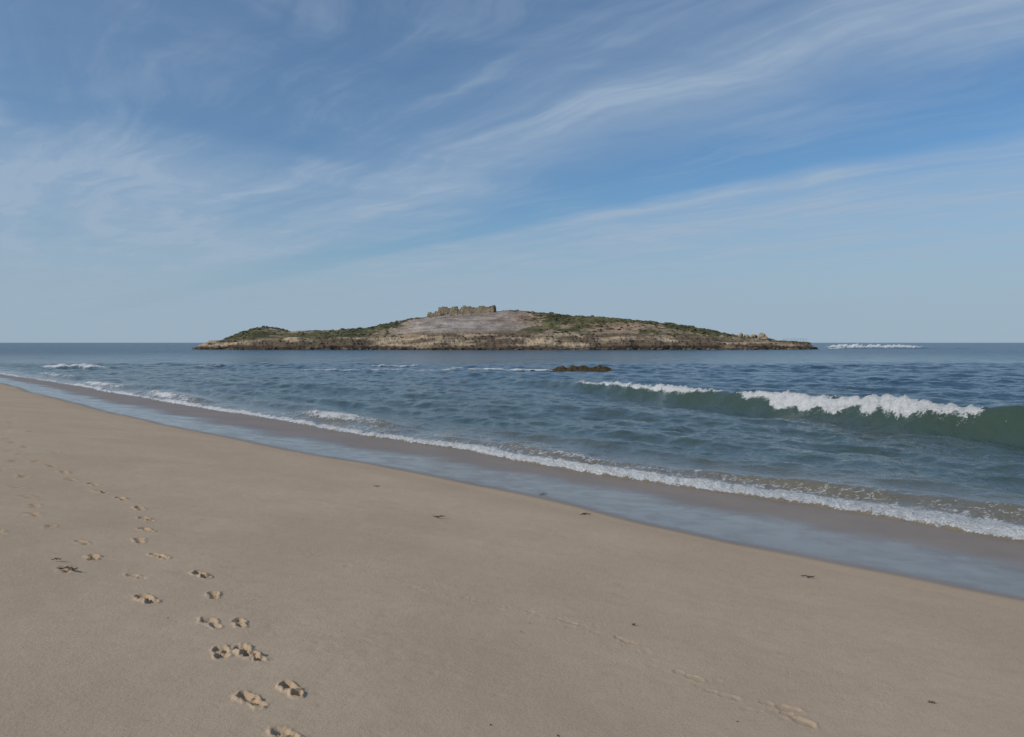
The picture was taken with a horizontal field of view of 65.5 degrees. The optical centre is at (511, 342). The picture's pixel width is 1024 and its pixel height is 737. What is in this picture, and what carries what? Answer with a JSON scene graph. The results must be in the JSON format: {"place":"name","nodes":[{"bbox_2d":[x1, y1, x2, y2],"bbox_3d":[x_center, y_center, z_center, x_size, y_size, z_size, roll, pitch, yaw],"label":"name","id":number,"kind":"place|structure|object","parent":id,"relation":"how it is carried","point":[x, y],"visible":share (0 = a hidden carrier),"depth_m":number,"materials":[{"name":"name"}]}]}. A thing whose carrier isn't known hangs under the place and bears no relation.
{"place":"outdoors","nodes":[
{"label":"outdoors","id":0,"kind":"place"},
{"bbox_2d":[193,310,817,349],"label":"rocky island","id":1,"kind":"structure","parent":0,"point":[507,330],"depth_m":366.75,"materials":[{"name":"grey stone"}]},
{"bbox_2d":[427,305,496,317],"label":"ruined fort","id":2,"kind":"structure","parent":1,"relation":"on","point":[455,310],"depth_m":393.99,"materials":[{"name":"stone"}]},
{"bbox_2d":[223,310,744,339],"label":"scrub bushes","id":3,"kind":"object","parent":1,"relation":"on","point":[539,315],"visible":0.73,"depth_m":383.66,"materials":[{"name":"green plant"}]},
{"bbox_2d":[194,346,810,349],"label":"shore rocks","id":4,"kind":"object","parent":1,"relation":"on","point":[498,348],"visible":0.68,"depth_m":352.73,"materials":[{"name":"stone"}]},
{"bbox_2d":[733,333,768,339],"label":"boulder pile","id":5,"kind":"object","parent":1,"relation":"on","point":[761,336],"visible":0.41,"depth_m":391.89,"materials":[{"name":"beige stone"}]},
{"bbox_2d":[769,339,810,344],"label":"stone quay","id":6,"kind":"structure","parent":1,"relation":"on","point":[804,343],"depth_m":383.47,"materials":[{"name":"grey stone"}]},
{"bbox_2d":[0,375,1023,736],"bbox_3d":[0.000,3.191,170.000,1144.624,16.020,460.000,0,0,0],"label":"sand beach","id":7,"kind":"structure","parent":0,"point":[172,605],"depth_m":7.16,"materials":[{"name":"beige sand"}]},
{"bbox_2d":[58,566,77,569],"bbox_3d":[-3.739,1.904,6.722,0.160,0.026,0.062,0,0,4],"label":"seaweed strand","id":8,"kind":"object","parent":7,"relation":"on","point":[68,567],"visible":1,"depth_m":6.71},
{"bbox_2d":[0,343,1023,541],"bbox_3d":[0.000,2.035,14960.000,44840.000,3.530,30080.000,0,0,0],"label":"sea water","id":9,"kind":"structure","parent":0,"point":[929,434],"depth_m":36.57,"materials":[{"name":"blue liquid"}]},
{"bbox_2d":[548,365,612,371],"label":"reef rock","id":10,"kind":"object","parent":9,"relation":"in","point":[599,368],"visible":0.38,"depth_m":89.38,"materials":[{"name":"brown stone"}]},
{"bbox_2d":[0,0,1023,342],"label":"sky","id":11,"kind":"structure","parent":0,"point":[172,171],"materials":[{"name":"blue"}]}
]}

